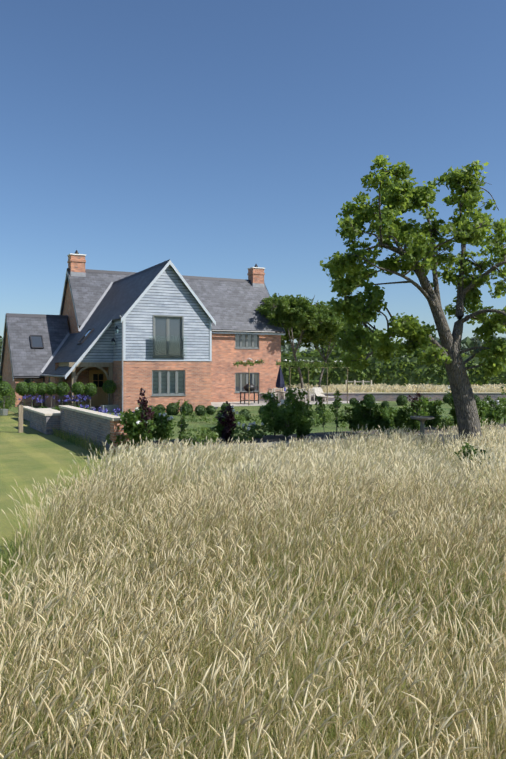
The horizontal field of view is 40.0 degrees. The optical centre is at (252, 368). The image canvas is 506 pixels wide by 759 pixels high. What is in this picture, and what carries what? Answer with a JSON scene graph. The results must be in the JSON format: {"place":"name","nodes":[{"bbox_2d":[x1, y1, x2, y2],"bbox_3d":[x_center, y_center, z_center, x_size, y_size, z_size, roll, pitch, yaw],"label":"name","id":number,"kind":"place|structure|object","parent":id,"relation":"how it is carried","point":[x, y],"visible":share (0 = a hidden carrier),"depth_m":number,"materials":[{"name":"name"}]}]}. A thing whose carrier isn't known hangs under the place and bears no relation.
{"place":"outdoors","nodes":[
{"label":"outdoors","id":0,"kind":"place"},
{"bbox_2d":[0,412,111,631],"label":"lawn","id":1,"kind":"structure","parent":0,"point":[27,454],"depth_m":16.50,"materials":[{"name":"green plant"}]},
{"bbox_2d":[0,383,16,410],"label":"shrub","id":2,"kind":"object","parent":1,"relation":"on","point":[7,402],"visible":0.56,"depth_m":35.85,"materials":[{"name":"green plant"}]},
{"bbox_2d":[19,394,133,415],"bbox_3d":[-6.499,1.812,27.994,3.678,1.113,16.402,0,0,-27],"label":"agapanthus","id":3,"kind":"object","parent":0,"point":[66,400],"depth_m":34.26,"materials":[{"name":"purple plant"}]},
{"bbox_2d":[2,265,280,412],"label":"house","id":4,"kind":"structure","parent":0,"point":[175,349],"depth_m":37.41,"materials":[{"name":"brick"}]},
{"bbox_2d":[0,408,505,758],"bbox_3d":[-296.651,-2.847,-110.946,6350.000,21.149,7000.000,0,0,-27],"label":"ground","id":5,"kind":"structure","parent":0,"point":[270,664],"depth_m":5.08,"materials":[{"name":"beige plant"}]},
{"bbox_2d":[0,394,109,414],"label":"standard tree stems","id":6,"kind":"object","parent":5,"relation":"on","point":[3,411],"visible":0.15,"depth_m":34.91,"materials":[{"name":"brown plant"}]},
{"bbox_2d":[0,381,11,395],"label":"standard tree","id":7,"kind":"object","parent":6,"relation":"on","point":[5,388],"visible":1,"depth_m":33.92,"materials":[{"name":"green plant"}]},
{"bbox_2d":[15,382,28,395],"bbox_3d":[-11.424,0.991,34.510,0.739,0.737,0.741,0,0,-27],"label":"standard tree","id":8,"kind":"object","parent":6,"relation":"on","point":[21,389],"visible":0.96,"depth_m":34.30,"materials":[{"name":"green plant"}]},
{"bbox_2d":[27,382,37,394],"bbox_3d":[-11.019,0.978,34.713,0.675,0.674,0.691,0,0,-27],"label":"standard tree","id":9,"kind":"object","parent":6,"relation":"on","point":[33,388],"visible":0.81,"depth_m":34.55,"materials":[{"name":"green plant"}]},
{"bbox_2d":[37,383,47,394],"bbox_3d":[-10.596,0.990,34.917,0.652,0.670,0.655,0,0,-27],"label":"standard tree","id":10,"kind":"object","parent":6,"relation":"on","point":[42,389],"visible":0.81,"depth_m":34.75,"materials":[{"name":"green plant"}]},
{"bbox_2d":[46,382,56,395],"bbox_3d":[-10.194,1.007,35.132,0.689,0.693,0.687,0,0,-27],"label":"standard tree","id":11,"kind":"object","parent":6,"relation":"on","point":[52,388],"visible":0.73,"depth_m":34.96,"materials":[{"name":"green plant"}]},
{"bbox_2d":[56,382,69,395],"bbox_3d":[-9.704,1.014,35.378,0.758,0.765,0.759,0,0,-27],"label":"standard tree","id":12,"kind":"object","parent":6,"relation":"on","point":[63,388],"visible":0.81,"depth_m":35.18,"materials":[{"name":"green plant"}]},
{"bbox_2d":[71,382,85,395],"bbox_3d":[-8.964,1.013,35.749,0.746,0.744,0.766,0,0,-27],"label":"standard tree","id":13,"kind":"object","parent":6,"relation":"on","point":[77,388],"visible":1,"depth_m":35.56,"materials":[{"name":"green plant"}]},
{"bbox_2d":[84,383,96,396],"bbox_3d":[-8.434,1.066,36.019,0.744,0.727,0.737,0,0,-27],"label":"standard tree","id":14,"kind":"object","parent":6,"relation":"on","point":[90,389],"visible":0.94,"depth_m":35.81,"materials":[{"name":"green plant"}]},
{"bbox_2d":[102,380,116,393],"bbox_3d":[-7.534,0.941,36.479,0.754,0.748,0.766,0,0,-27],"label":"topiary ball","id":15,"kind":"object","parent":6,"relation":"on","point":[109,386],"visible":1,"depth_m":36.28,"materials":[{"name":"green plant"}]},
{"bbox_2d":[154,404,165,412],"bbox_3d":[-4.609,2.033,34.413,0.588,0.614,0.628,0,0,-27],"label":"box ball","id":16,"kind":"object","parent":5,"relation":"on","point":[159,407],"visible":0.62,"depth_m":34.25,"materials":[{"name":"green plant"}]},
{"bbox_2d":[166,403,179,414],"bbox_3d":[-3.940,1.992,34.125,0.701,0.701,0.697,0,0,-27],"label":"box ball","id":17,"kind":"object","parent":5,"relation":"on","point":[172,409],"visible":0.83,"depth_m":33.94,"materials":[{"name":"green plant"}]},
{"bbox_2d":[180,403,192,415],"bbox_3d":[-3.237,1.990,33.931,0.712,0.679,0.689,0,0,-27],"label":"box ball","id":18,"kind":"object","parent":5,"relation":"on","point":[189,407],"visible":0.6,"depth_m":33.76,"materials":[{"name":"green plant"}]},
{"bbox_2d":[194,405,206,415],"bbox_3d":[-2.533,2.033,33.736,0.608,0.611,0.606,0,0,-27],"label":"box ball","id":19,"kind":"object","parent":5,"relation":"on","point":[199,410],"visible":0.96,"depth_m":33.59,"materials":[{"name":"green plant"}]},
{"bbox_2d":[206,405,215,414],"bbox_3d":[-2.093,2.063,34.455,0.561,0.535,0.537,0,0,-27],"label":"box ball","id":20,"kind":"object","parent":5,"relation":"on","point":[210,409],"visible":0.79,"depth_m":34.31,"materials":[{"name":"green plant"}]},
{"bbox_2d":[221,403,228,411],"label":"box ball","id":21,"kind":"object","parent":5,"relation":"on","point":[223,405],"visible":0.35,"depth_m":36.82,"materials":[{"name":"green plant"}]},
{"bbox_2d":[0,357,505,385],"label":"hedges","id":22,"kind":"object","parent":5,"relation":"on","point":[397,380],"depth_m":66.21,"materials":[{"name":"green plant"}]},
{"bbox_2d":[0,340,505,385],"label":"trees","id":23,"kind":"object","parent":5,"relation":"on","point":[338,351],"visible":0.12,"depth_m":66.09,"materials":[{"name":"green plant"}]},
{"bbox_2d":[18,392,505,455],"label":"garden walls","id":24,"kind":"structure","parent":5,"relation":"on","point":[99,426],"depth_m":23.11,"materials":[{"name":"stone"}]},
{"bbox_2d":[100,405,118,411],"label":"planters","id":25,"kind":"object","parent":24,"relation":"on","point":[110,408],"visible":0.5,"depth_m":36.32,"materials":[{"name":"silver metal"}]},
{"bbox_2d":[240,391,259,403],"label":"table","id":26,"kind":"object","parent":24,"relation":"on","point":[254,400],"visible":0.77,"depth_m":45.22,"materials":[{"name":"black metal"}]},
{"bbox_2d":[244,384,254,390],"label":"oven body","id":27,"kind":"object","parent":26,"relation":"on","point":[252,387],"visible":0.81,"depth_m":45.08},
{"bbox_2d":[105,417,453,445],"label":"flowering shrubs","id":28,"kind":"object","parent":24,"relation":"on","point":[205,431],"visible":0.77,"depth_m":18.89,"materials":[{"name":"green plant"}]},
{"bbox_2d":[137,388,421,441],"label":"purple shrubs","id":29,"kind":"object","parent":24,"relation":"on","point":[226,435],"visible":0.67,"depth_m":19.18,"materials":[{"name":"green plant"}]},
{"bbox_2d":[276,365,284,401],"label":"parasol","id":30,"kind":"object","parent":24,"relation":"on","point":[280,383],"visible":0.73,"depth_m":47.09,"materials":[{"name":"blue fabric"}]},
{"bbox_2d":[235,367,347,405],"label":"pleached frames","id":31,"kind":"structure","parent":24,"relation":"on","point":[289,385],"depth_m":42.86,"materials":[{"name":"brown wood"}]},
{"bbox_2d":[268,387,333,402],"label":"outdoor furniture","id":32,"kind":"object","parent":24,"relation":"on","point":[317,391],"visible":0.48,"depth_m":47.38,"materials":[{"name":"grey wood"}]},
{"bbox_2d":[118,385,505,447],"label":"green shrubs","id":33,"kind":"object","parent":24,"relation":"on","point":[278,419],"visible":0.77,"depth_m":20.90,"materials":[{"name":"green plant"}]},
{"bbox_2d":[32,418,505,523],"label":"meadow","id":34,"kind":"structure","parent":5,"relation":"on","point":[263,477],"depth_m":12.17,"materials":[{"name":"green plant"}]},
{"bbox_2d":[410,416,434,443],"bbox_3d":[4.927,1.776,20.254,0.720,0.780,0.702,0,0,-27],"label":"bird bath","id":35,"kind":"object","parent":34,"relation":"on","point":[422,419],"visible":0.71,"depth_m":20.19,"materials":[{"name":"grey stone"}]},
{"bbox_2d":[256,293,346,388],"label":"tree","id":36,"kind":"object","parent":5,"relation":"on","point":[287,310],"visible":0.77,"depth_m":49.48,"materials":[{"name":"green plant"}]},
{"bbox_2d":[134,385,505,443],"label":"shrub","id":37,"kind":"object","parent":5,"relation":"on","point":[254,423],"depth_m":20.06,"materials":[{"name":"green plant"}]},
{"bbox_2d":[156,409,486,427],"bbox_3d":[2.999,2.064,29.530,16.050,0.531,7.011,0,0,-4],"label":"planting","id":38,"kind":"object","parent":5,"relation":"on","point":[328,415],"visible":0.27,"depth_m":29.07,"materials":[{"name":"green plant"}]},
{"bbox_2d":[281,301,383,386],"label":"tree","id":39,"kind":"object","parent":5,"relation":"on","point":[316,338],"visible":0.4,"depth_m":52.64,"materials":[{"name":"green plant"}]},
{"bbox_2d":[345,380,371,385],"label":"field fence","id":40,"kind":"object","parent":5,"relation":"on","point":[355,381],"visible":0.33,"depth_m":61.09,"materials":[{"name":"grey wood"}]},
{"bbox_2d":[381,401,389,407],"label":"box ball","id":41,"kind":"object","parent":5,"relation":"on","point":[384,404],"visible":0.75,"depth_m":39.96,"materials":[{"name":"green plant"}]},
{"bbox_2d":[320,154,505,446],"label":"tree","id":42,"kind":"object","parent":5,"relation":"on","point":[396,196],"visible":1,"depth_m":18.62,"materials":[{"name":"green plant"}]},
{"bbox_2d":[438,434,458,460],"bbox_3d":[5.558,2.208,18.632,1.396,0.917,0.684,0,0,-27],"label":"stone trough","id":43,"kind":"object","parent":5,"relation":"on","point":[443,439],"visible":0.17,"depth_m":18.52,"materials":[{"name":"grey stone"}]},
{"bbox_2d":[474,395,479,402],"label":"box ball","id":44,"kind":"object","parent":5,"relation":"on","point":[477,398],"visible":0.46,"depth_m":44.97,"materials":[{"name":"green plant"}]},
{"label":"tree trunks","id":45,"kind":"structure","parent":5,"relation":"on","visible":0},
{"bbox_2d":[0,336,475,356],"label":"trees","id":46,"kind":"object","parent":45,"relation":"on","point":[466,341],"visible":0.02,"depth_m":375.92,"materials":[{"name":"green plant"}]},
{"bbox_2d":[0,336,505,360],"bbox_3d":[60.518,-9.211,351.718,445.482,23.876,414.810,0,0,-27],"label":"tree","id":47,"kind":"object","parent":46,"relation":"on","point":[287,347],"depth_m":270.76,"materials":[{"name":"green plant"}]},
{"bbox_2d":[0,454,505,689],"bbox_3d":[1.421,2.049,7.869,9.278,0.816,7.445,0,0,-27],"label":"meadow","id":48,"kind":"structure","parent":0,"point":[305,589],"depth_m":6.43,"materials":[{"name":"beige plant"}]},
{"bbox_2d":[0,398,505,440],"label":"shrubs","id":49,"kind":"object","parent":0,"point":[331,425],"depth_m":31.77,"materials":[{"name":"green plant"}]},
{"bbox_2d":[0,250,284,411],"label":"house trim","id":50,"kind":"structure","parent":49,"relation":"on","point":[76,261],"depth_m":44.77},
{"bbox_2d":[0,263,283,376],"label":"roofs","id":51,"kind":"structure","parent":50,"relation":"on","point":[230,305],"depth_m":44.48,"materials":[{"name":"tile"}]},
{"bbox_2d":[239,409,250,420],"bbox_3d":[-0.372,2.031,30.473,0.588,0.583,0.594,0,0,-27],"label":"box ball","id":52,"kind":"object","parent":49,"relation":"on","point":[246,413],"visible":0.77,"depth_m":30.34,"materials":[{"name":"green plant"}]},
{"bbox_2d":[315,407,325,413],"bbox_3d":[3.200,2.046,33.026,0.563,0.576,0.574,0,0,-27],"label":"box ball","id":53,"kind":"object","parent":49,"relation":"on","point":[319,410],"visible":0.44,"depth_m":32.88,"materials":[{"name":"green plant"}]},
{"bbox_2d":[349,398,356,405],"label":"box ball","id":54,"kind":"object","parent":49,"relation":"on","point":[352,401],"visible":0.69,"depth_m":42.90,"materials":[{"name":"green plant"}]},
{"bbox_2d":[363,394,374,404],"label":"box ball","id":55,"kind":"object","parent":49,"relation":"on","point":[366,397],"visible":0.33,"depth_m":43.91,"materials":[{"name":"green plant"}]},
{"bbox_2d":[396,395,407,405],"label":"box ball","id":56,"kind":"object","parent":49,"relation":"on","point":[401,400],"visible":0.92,"depth_m":42.93,"materials":[{"name":"green plant"}]},
{"bbox_2d":[443,394,451,402],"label":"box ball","id":57,"kind":"object","parent":49,"relation":"on","point":[445,400],"visible":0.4,"depth_m":45.98,"materials":[{"name":"green plant"}]},
{"bbox_2d":[0,0,505,356],"label":"sky","id":58,"kind":"structure","parent":0,"point":[211,138],"materials":[{"name":"blue"}]},
{"bbox_2d":[233,358,352,367],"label":"climbing plant","id":59,"kind":"object","parent":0,"point":[297,363],"depth_m":43.94,"materials":[{"name":"green plant"}]},
{"bbox_2d":[281,383,505,392],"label":"field strip","id":60,"kind":"object","parent":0,"point":[381,387],"visible":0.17,"depth_m":51.78,"materials":[{"name":"beige plant"}]},
{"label":"meadow weed stems","id":61,"kind":"object","parent":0,"visible":0},
{"bbox_2d":[454,442,498,475],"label":"meadow weeds","id":62,"kind":"object","parent":61,"relation":"attached to","point":[468,447],"visible":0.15,"depth_m":14.55,"materials":[{"name":"green plant"}]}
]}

